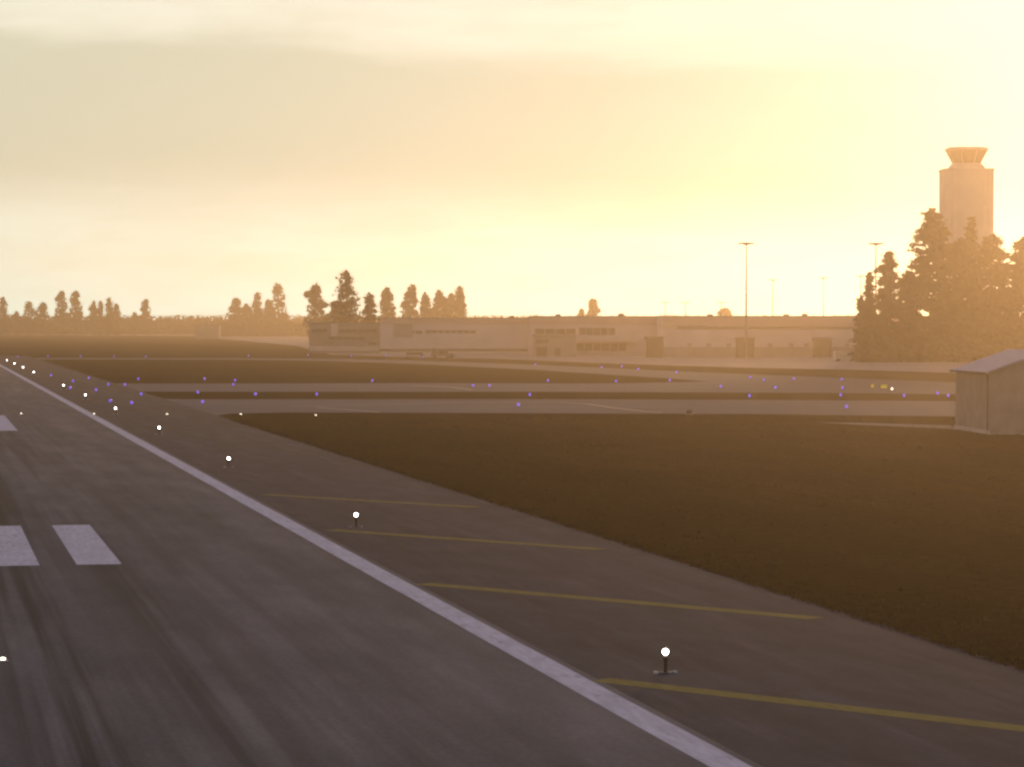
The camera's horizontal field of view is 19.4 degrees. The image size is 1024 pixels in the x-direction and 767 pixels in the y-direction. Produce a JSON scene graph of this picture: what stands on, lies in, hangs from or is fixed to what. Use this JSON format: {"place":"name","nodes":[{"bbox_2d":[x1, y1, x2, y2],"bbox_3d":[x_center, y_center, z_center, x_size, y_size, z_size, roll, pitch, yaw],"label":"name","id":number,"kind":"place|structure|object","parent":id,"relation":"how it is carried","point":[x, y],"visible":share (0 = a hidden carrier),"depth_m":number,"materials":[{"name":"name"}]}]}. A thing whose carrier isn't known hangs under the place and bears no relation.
{"place":"outdoors","nodes":[
{"label":"outdoors","id":0,"kind":"place"},
{"bbox_2d":[0,320,376,333],"bbox_3d":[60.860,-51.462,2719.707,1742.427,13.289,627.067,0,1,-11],"label":"hills","id":1,"kind":"structure","parent":0,"point":[123,332],"depth_m":2577.65,"materials":[{"name":"green plant"}]},
{"bbox_2d":[379,316,528,353],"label":"terminal building","id":2,"kind":"structure","parent":0,"point":[510,335],"depth_m":929.88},
{"bbox_2d":[0,335,1023,671],"bbox_3d":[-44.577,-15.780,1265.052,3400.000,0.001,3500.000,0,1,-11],"label":"ground","id":3,"kind":"structure","parent":0,"point":[882,573],"depth_m":207.73,"materials":[{"name":"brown plant"}]},
{"bbox_2d":[0,297,11,334],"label":"conifer tree","id":4,"kind":"object","parent":3,"relation":"on","point":[4,315],"visible":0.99,"depth_m":2447.55,"materials":[{"name":"green plant"}]},
{"bbox_2d":[10,311,21,334],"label":"broadleaf tree","id":5,"kind":"object","parent":3,"relation":"on","point":[17,323],"visible":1,"depth_m":2447.70,"materials":[{"name":"green plant"}]},
{"bbox_2d":[21,301,37,334],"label":"broadleaf tree","id":6,"kind":"object","parent":3,"relation":"on","point":[28,326],"visible":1,"depth_m":2447.23,"materials":[{"name":"green plant"}]},
{"bbox_2d":[34,302,52,334],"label":"broadleaf tree","id":7,"kind":"object","parent":3,"relation":"on","point":[42,311],"visible":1,"depth_m":2447.63,"materials":[{"name":"green plant"}]},
{"bbox_2d":[54,290,69,334],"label":"broadleaf tree","id":8,"kind":"object","parent":3,"relation":"on","point":[60,308],"visible":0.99,"depth_m":2398.16,"materials":[{"name":"green plant"}]},
{"bbox_2d":[69,290,83,334],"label":"broadleaf tree","id":9,"kind":"object","parent":3,"relation":"on","point":[75,303],"visible":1,"depth_m":2397.84,"materials":[{"name":"green plant"}]},
{"bbox_2d":[95,300,105,334],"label":"broadleaf tree","id":10,"kind":"object","parent":3,"relation":"on","point":[100,321],"visible":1,"depth_m":2448.24,"materials":[{"name":"green plant"}]},
{"bbox_2d":[109,303,121,334],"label":"broadleaf tree","id":11,"kind":"object","parent":3,"relation":"on","point":[116,313],"visible":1,"depth_m":2448.06,"materials":[{"name":"green plant"}]},
{"bbox_2d":[195,325,220,337],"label":"pale shed","id":12,"kind":"structure","parent":3,"relation":"on","point":[207,331],"depth_m":1899.72,"materials":[{"name":"beige"}]},
{"bbox_2d":[202,326,207,332],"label":"door","id":13,"kind":"structure","parent":12,"relation":"in","point":[204,328],"depth_m":1899.37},
{"bbox_2d":[217,322,240,336],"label":"shrub","id":14,"kind":"object","parent":3,"relation":"on","point":[225,330],"visible":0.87,"depth_m":2145.33,"materials":[{"name":"green plant"}]},
{"bbox_2d":[226,297,244,323],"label":"broadleaf tree","id":15,"kind":"object","parent":3,"relation":"on","point":[236,308],"visible":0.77,"depth_m":2297.73,"materials":[{"name":"green plant"}]},
{"bbox_2d":[240,303,251,321],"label":"broadleaf tree","id":16,"kind":"object","parent":3,"relation":"on","point":[246,308],"visible":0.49,"depth_m":2317.30,"materials":[{"name":"green plant"}]},
{"bbox_2d":[247,292,263,328],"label":"conifer tree","id":17,"kind":"object","parent":3,"relation":"on","point":[256,315],"visible":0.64,"depth_m":2287.93,"materials":[{"name":"green plant"}]},
{"bbox_2d":[271,282,288,332],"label":"broadleaf tree","id":18,"kind":"object","parent":3,"relation":"on","point":[278,293],"visible":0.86,"depth_m":2247.34,"materials":[{"name":"green plant"}]},
{"bbox_2d":[271,320,297,336],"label":"shrub","id":19,"kind":"object","parent":3,"relation":"on","point":[284,329],"visible":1,"depth_m":2145.22,"materials":[{"name":"green plant"}]},
{"bbox_2d":[326,269,366,321],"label":"conifer tree","id":20,"kind":"object","parent":3,"relation":"on","point":[345,292],"visible":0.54,"depth_m":1008.98,"materials":[{"name":"green plant"}]},
{"bbox_2d":[360,292,379,321],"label":"conifer tree","id":21,"kind":"object","parent":3,"relation":"on","point":[368,311],"visible":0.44,"depth_m":1013.83,"materials":[{"name":"green plant"}]},
{"bbox_2d":[0,364,762,766],"bbox_3d":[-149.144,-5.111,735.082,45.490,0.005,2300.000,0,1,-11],"label":"runway","id":22,"kind":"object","parent":3,"relation":"on","point":[160,608],"visible":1,"depth_m":89.50,"materials":[{"name":"grey asphalt"}]},
{"bbox_2d":[1,313,852,334],"bbox_3d":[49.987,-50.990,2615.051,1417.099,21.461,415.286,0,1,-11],"label":"woods","id":23,"kind":"object","parent":3,"relation":"on","point":[160,322],"visible":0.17,"depth_m":2567.38,"materials":[{"name":"green plant"}]},
{"bbox_2d":[430,289,445,317],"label":"broadleaf tree","id":24,"kind":"object","parent":3,"relation":"on","point":[438,299],"visible":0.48,"depth_m":1487.64,"materials":[{"name":"green plant"}]},
{"bbox_2d":[439,292,463,317],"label":"broadleaf tree","id":25,"kind":"object","parent":3,"relation":"on","point":[449,308],"visible":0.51,"depth_m":1468.16,"materials":[{"name":"green plant"}]},
{"bbox_2d":[454,285,467,317],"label":"conifer tree","id":26,"kind":"object","parent":3,"relation":"on","point":[460,303],"visible":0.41,"depth_m":1498.26,"materials":[{"name":"green plant"}]},
{"bbox_2d":[3,334,973,372],"bbox_3d":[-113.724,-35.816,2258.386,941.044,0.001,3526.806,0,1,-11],"label":"apron","id":27,"kind":"object","parent":3,"relation":"on","point":[801,362],"visible":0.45,"depth_m":778.64,"materials":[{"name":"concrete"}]},
{"bbox_2d":[86,300,98,334],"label":"broadleaf tree","id":28,"kind":"object","parent":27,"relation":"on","point":[92,308],"visible":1,"depth_m":2447.69,"materials":[{"name":"green plant"}]},
{"bbox_2d":[101,297,118,334],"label":"conifer tree","id":29,"kind":"object","parent":27,"relation":"on","point":[108,322],"visible":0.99,"depth_m":2447.96,"materials":[{"name":"green plant"}]},
{"bbox_2d":[130,312,138,334],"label":"broadleaf tree","id":30,"kind":"object","parent":27,"relation":"on","point":[134,324],"visible":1,"depth_m":2448.38,"materials":[{"name":"green plant"}]},
{"bbox_2d":[137,299,153,334],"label":"broadleaf tree","id":31,"kind":"object","parent":27,"relation":"on","point":[145,315],"visible":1,"depth_m":2447.99,"materials":[{"name":"green plant"}]},
{"bbox_2d":[262,299,275,330],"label":"broadleaf tree","id":32,"kind":"object","parent":27,"relation":"on","point":[268,310],"visible":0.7,"depth_m":2237.75,"materials":[{"name":"green plant"}]},
{"bbox_2d":[303,282,327,337],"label":"broadleaf tree","id":33,"kind":"object","parent":27,"relation":"on","point":[313,295],"visible":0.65,"depth_m":1418.26,"materials":[{"name":"green plant"}]},
{"bbox_2d":[322,300,345,321],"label":"broadleaf tree","id":34,"kind":"object","parent":27,"relation":"on","point":[329,316],"visible":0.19,"depth_m":1298.31,"materials":[{"name":"green plant"}]},
{"bbox_2d":[308,322,379,352],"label":"terminal building","id":35,"kind":"structure","parent":27,"relation":"on","point":[344,337],"depth_m":965.86,"materials":[{"name":"concrete"}]},
{"bbox_2d":[377,287,396,321],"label":"broadleaf tree","id":36,"kind":"object","parent":27,"relation":"on","point":[386,304],"visible":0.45,"depth_m":1428.27,"materials":[{"name":"green plant"}]},
{"bbox_2d":[399,284,419,317],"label":"broadleaf tree","id":37,"kind":"object","parent":27,"relation":"on","point":[410,294],"visible":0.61,"depth_m":1437.41,"materials":[{"name":"green plant"}]},
{"bbox_2d":[406,352,423,356],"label":"baggage cart","id":38,"kind":"object","parent":27,"relation":"on","point":[414,353],"visible":0.98,"depth_m":870.27,"materials":[{"name":"paint"}]},
{"bbox_2d":[419,292,432,317],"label":"broadleaf tree","id":39,"kind":"object","parent":27,"relation":"on","point":[425,310],"visible":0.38,"depth_m":1478.83,"materials":[{"name":"green plant"}]},
{"bbox_2d":[431,348,453,357],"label":"service truck","id":40,"kind":"object","parent":27,"relation":"on","point":[434,352],"visible":0.97,"depth_m":829.57,"materials":[{"name":"paint"}]},
{"bbox_2d":[577,308,584,315],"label":"broadleaf tree","id":41,"kind":"object","parent":27,"relation":"on","point":[581,312],"visible":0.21,"depth_m":1598.77,"materials":[{"name":"green plant"}]},
{"bbox_2d":[645,337,663,357],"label":"service block","id":42,"kind":"structure","parent":27,"relation":"on","point":[654,347],"depth_m":841.95,"materials":[{"name":"grey concrete"}]},
{"bbox_2d":[649,347,653,357],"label":"door","id":43,"kind":"structure","parent":42,"relation":"in","point":[651,349],"depth_m":842.02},
{"bbox_2d":[717,307,732,315],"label":"broadleaf tree","id":44,"kind":"object","parent":27,"relation":"on","point":[725,311],"visible":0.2,"depth_m":1597.86,"materials":[{"name":"green plant"}]},
{"bbox_2d":[735,337,754,357],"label":"service block","id":45,"kind":"structure","parent":27,"relation":"on","point":[740,347],"depth_m":837.95,"materials":[{"name":"grey concrete"}]},
{"bbox_2d":[740,347,744,357],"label":"door","id":46,"kind":"structure","parent":45,"relation":"in","point":[742,349],"depth_m":837.91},
{"bbox_2d":[738,242,754,358],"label":"light mast","id":47,"kind":"object","parent":27,"relation":"on","point":[746,244],"visible":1,"depth_m":819.57,"materials":[{"name":"metal"}]},
{"bbox_2d":[769,279,775,315],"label":"light mast","id":48,"kind":"object","parent":27,"relation":"on","point":[772,280],"visible":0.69,"depth_m":1511.69,"materials":[{"name":"metal"}]},
{"bbox_2d":[812,338,832,356],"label":"service block","id":49,"kind":"structure","parent":27,"relation":"on","point":[822,347],"depth_m":849.96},
{"bbox_2d":[817,348,821,356],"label":"door","id":50,"kind":"structure","parent":49,"relation":"in","point":[819,350],"depth_m":849.86,"materials":[{"name":"grey metal"}]},
{"bbox_2d":[822,277,825,315],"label":"light mast","id":51,"kind":"object","parent":27,"relation":"on","point":[823,295],"visible":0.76,"depth_m":1447.34,"materials":[{"name":"metal"}]},
{"bbox_2d":[833,351,853,360],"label":"parked van","id":52,"kind":"object","parent":27,"relation":"on","point":[838,356],"visible":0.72,"depth_m":768.63,"materials":[{"name":"paint"}]},
{"bbox_2d":[868,243,883,312],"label":"light mast","id":53,"kind":"object","parent":27,"relation":"on","point":[875,244],"visible":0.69,"depth_m":822.40,"materials":[{"name":"metal"}]},
{"bbox_2d":[36,358,955,385],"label":"taxiway","id":54,"kind":"structure","parent":3,"relation":"on","point":[712,377],"depth_m":577.96,"materials":[{"name":"grey asphalt"}]},
{"bbox_2d":[0,356,1023,766],"bbox_3d":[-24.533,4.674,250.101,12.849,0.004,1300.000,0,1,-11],"label":"runway shoulder","id":55,"kind":"object","parent":3,"relation":"on","point":[764,678],"visible":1,"depth_m":98.30},
{"bbox_2d":[349,513,362,527],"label":"runway edge light","id":56,"kind":"object","parent":55,"relation":"on","point":[356,518],"visible":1,"depth_m":142.58,"materials":[{"name":"metal"}]},
{"bbox_2d":[653,649,676,673],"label":"runway edge light","id":57,"kind":"object","parent":55,"relation":"on","point":[665,659],"visible":1,"depth_m":83.13,"materials":[{"name":"metal"}]},
{"bbox_2d":[115,382,955,393],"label":"taxiway","id":58,"kind":"structure","parent":3,"relation":"on","point":[742,387],"depth_m":452.41,"materials":[{"name":"grey asphalt"}]},
{"bbox_2d":[880,384,886,389],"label":"airfield sign","id":59,"kind":"object","parent":58,"relation":"on","point":[883,386],"visible":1,"depth_m":434.22,"materials":[{"name":"metal"}]},
{"bbox_2d":[166,399,955,416],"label":"taxiway","id":60,"kind":"structure","parent":3,"relation":"on","point":[652,406],"depth_m":349.38,"materials":[{"name":"grey asphalt"}]},
{"bbox_2d":[585,298,600,315],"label":"broadleaf tree","id":61,"kind":"object","parent":3,"relation":"on","point":[594,309],"visible":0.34,"depth_m":1598.70,"materials":[{"name":"green plant"}]},
{"bbox_2d":[847,295,868,361],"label":"conifer tree","id":62,"kind":"object","parent":3,"relation":"on","point":[860,330],"visible":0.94,"depth_m":746.99,"materials":[{"name":"green plant"}]},
{"bbox_2d":[862,272,877,325],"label":"conifer tree","id":63,"kind":"object","parent":3,"relation":"on","point":[871,306],"visible":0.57,"depth_m":751.14,"materials":[{"name":"green plant"}]},
{"bbox_2d":[854,316,898,362],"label":"conifer tree","id":64,"kind":"object","parent":3,"relation":"on","point":[876,349],"visible":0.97,"depth_m":741.33,"materials":[{"name":"green plant"}]},
{"bbox_2d":[873,251,907,342],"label":"conifer tree","id":65,"kind":"object","parent":3,"relation":"on","point":[888,303],"visible":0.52,"depth_m":753.85,"materials":[{"name":"green plant"}]},
{"bbox_2d":[895,270,923,321],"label":"conifer tree","id":66,"kind":"object","parent":3,"relation":"on","point":[907,277],"visible":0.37,"depth_m":762.52,"materials":[{"name":"green plant"}]},
{"bbox_2d":[884,312,939,362],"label":"conifer tree","id":67,"kind":"object","parent":3,"relation":"on","point":[908,345],"visible":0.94,"depth_m":741.46,"materials":[{"name":"green plant"}]},
{"bbox_2d":[893,207,965,357],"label":"conifer tree","id":68,"kind":"object","parent":3,"relation":"on","point":[933,231],"visible":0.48,"depth_m":757.57,"materials":[{"name":"green plant"}]},
{"bbox_2d":[915,292,986,362],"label":"conifer tree","id":69,"kind":"object","parent":3,"relation":"on","point":[944,329],"visible":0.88,"depth_m":743.33,"materials":[{"name":"green plant"}]},
{"bbox_2d":[929,236,993,361],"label":"conifer tree","id":70,"kind":"object","parent":3,"relation":"on","point":[968,273],"visible":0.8,"depth_m":749.71,"materials":[{"name":"green plant"}]},
{"bbox_2d":[957,216,985,342],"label":"conifer tree","id":71,"kind":"object","parent":3,"relation":"on","point":[972,238],"visible":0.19,"depth_m":766.66,"materials":[{"name":"green plant"}]},
{"bbox_2d":[949,349,1023,433],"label":"hut","id":72,"kind":"object","parent":3,"relation":"on","point":[989,394],"visible":1,"depth_m":262.96,"materials":[{"name":"metal"}]},
{"bbox_2d":[963,233,1019,360],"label":"conifer tree","id":73,"kind":"object","parent":3,"relation":"on","point":[992,276],"visible":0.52,"depth_m":761.39,"materials":[{"name":"green plant"}]},
{"bbox_2d":[970,314,1023,361],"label":"conifer tree","id":74,"kind":"object","parent":3,"relation":"on","point":[1004,335],"visible":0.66,"depth_m":745.68,"materials":[{"name":"green plant"}]},
{"bbox_2d":[998,236,1023,344],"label":"conifer tree","id":75,"kind":"object","parent":3,"relation":"on","point":[1015,295],"visible":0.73,"depth_m":756.95,"materials":[{"name":"green plant"}]},
{"bbox_2d":[0,0,1023,319],"label":"sky","id":76,"kind":"structure","parent":0,"point":[186,157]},
{"bbox_2d":[532,334,576,356],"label":"terminal building","id":77,"kind":"structure","parent":0,"point":[554,345],"depth_m":867.94,"materials":[{"name":"beige concrete"}]},
{"bbox_2d":[536,347,546,355],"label":"door","id":78,"kind":"structure","parent":77,"relation":"in","point":[540,351],"depth_m":867.90,"materials":[{"name":"metal"}]},
{"bbox_2d":[555,348,559,355],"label":"door","id":79,"kind":"structure","parent":77,"relation":"in","point":[557,350],"depth_m":867.90,"materials":[{"name":"metal"}]},
{"bbox_2d":[528,313,656,355],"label":"terminal building","id":80,"kind":"structure","parent":0,"point":[620,334],"depth_m":892.85,"materials":[{"name":"beige concrete"}]},
{"bbox_2d":[535,329,543,333],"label":"window","id":81,"kind":"structure","parent":80,"relation":"in","point":[537,331],"depth_m":892.83,"materials":[{"name":"brown glass"}]},
{"bbox_2d":[545,329,554,333],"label":"window","id":82,"kind":"structure","parent":80,"relation":"in","point":[547,331],"depth_m":892.83,"materials":[{"name":"brown glass"}]},
{"bbox_2d":[556,329,564,333],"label":"window","id":83,"kind":"structure","parent":80,"relation":"in","point":[558,331],"depth_m":892.83,"materials":[{"name":"brown glass"}]},
{"bbox_2d":[566,329,574,333],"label":"window","id":84,"kind":"structure","parent":80,"relation":"in","point":[568,331],"depth_m":892.83,"materials":[{"name":"glass"}]},
{"bbox_2d":[576,343,583,350],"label":"window","id":85,"kind":"structure","parent":80,"relation":"in","point":[579,346],"depth_m":892.83,"materials":[{"name":"black glass"}]},
{"bbox_2d":[579,328,585,334],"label":"window","id":86,"kind":"structure","parent":80,"relation":"in","point":[582,331],"depth_m":892.83,"materials":[{"name":"brown glass"}]},
{"bbox_2d":[585,343,591,350],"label":"window","id":87,"kind":"structure","parent":80,"relation":"in","point":[588,346],"depth_m":892.83,"materials":[{"name":"glass"}]},
{"bbox_2d":[586,328,592,334],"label":"window","id":88,"kind":"structure","parent":80,"relation":"in","point":[589,331],"depth_m":892.83,"materials":[{"name":"brown glass"}]},
{"bbox_2d":[594,328,599,334],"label":"window","id":89,"kind":"structure","parent":80,"relation":"in","point":[596,330],"depth_m":892.83,"materials":[{"name":"brown glass"}]},
{"bbox_2d":[593,343,600,350],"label":"window","id":90,"kind":"structure","parent":80,"relation":"in","point":[596,346],"depth_m":892.83,"materials":[{"name":"black glass"}]},
{"bbox_2d":[601,328,607,334],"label":"window","id":91,"kind":"structure","parent":80,"relation":"in","point":[604,331],"depth_m":892.83,"materials":[{"name":"brown glass"}]},
{"bbox_2d":[602,343,608,350],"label":"window","id":92,"kind":"structure","parent":80,"relation":"in","point":[605,346],"depth_m":892.83,"materials":[{"name":"black glass"}]},
{"bbox_2d":[608,328,614,334],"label":"window","id":93,"kind":"structure","parent":80,"relation":"in","point":[611,331],"depth_m":892.83,"materials":[{"name":"brown glass"}]},
{"bbox_2d":[610,343,617,350],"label":"window","id":94,"kind":"structure","parent":80,"relation":"in","point":[613,346],"depth_m":892.83,"materials":[{"name":"black glass"}]},
{"bbox_2d":[619,343,625,350],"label":"window","id":95,"kind":"structure","parent":80,"relation":"in","point":[622,346],"depth_m":892.83,"materials":[{"name":"glass"}]},
{"bbox_2d":[656,314,898,356],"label":"terminal building","id":96,"kind":"structure","parent":0,"point":[711,335],"depth_m":861.87,"materials":[{"name":"beige concrete"}]},
{"bbox_2d":[687,343,691,356],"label":"door","id":97,"kind":"structure","parent":96,"relation":"in","point":[689,345],"depth_m":861.77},
{"bbox_2d":[706,343,710,356],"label":"door","id":98,"kind":"structure","parent":96,"relation":"in","point":[708,345],"depth_m":861.77,"materials":[{"name":"metal"}]},
{"bbox_2d":[726,343,730,356],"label":"door","id":99,"kind":"structure","parent":96,"relation":"in","point":[728,345],"depth_m":861.77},
{"bbox_2d":[768,343,772,356],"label":"door","id":100,"kind":"structure","parent":96,"relation":"in","point":[770,345],"depth_m":861.77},
{"bbox_2d":[789,343,793,356],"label":"door","id":101,"kind":"structure","parent":96,"relation":"in","point":[791,345],"depth_m":861.77,"materials":[{"name":"metal"}]},
{"bbox_2d":[804,343,808,356],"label":"door","id":102,"kind":"structure","parent":96,"relation":"in","point":[806,345],"depth_m":861.77,"materials":[{"name":"metal"}]},
{"bbox_2d":[844,343,848,351],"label":"door","id":103,"kind":"structure","parent":96,"relation":"in","point":[846,345],"depth_m":861.77,"materials":[{"name":"brown"}]},
{"bbox_2d":[819,422,953,428],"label":"path","id":104,"kind":"structure","parent":0,"point":[915,425],"depth_m":284.56,"materials":[{"name":"grey asphalt"}]},
{"bbox_2d":[938,147,994,299],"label":"control tower","id":105,"kind":"structure","parent":0,"point":[966,183],"depth_m":891.86,"materials":[{"name":"concrete"}]}
]}

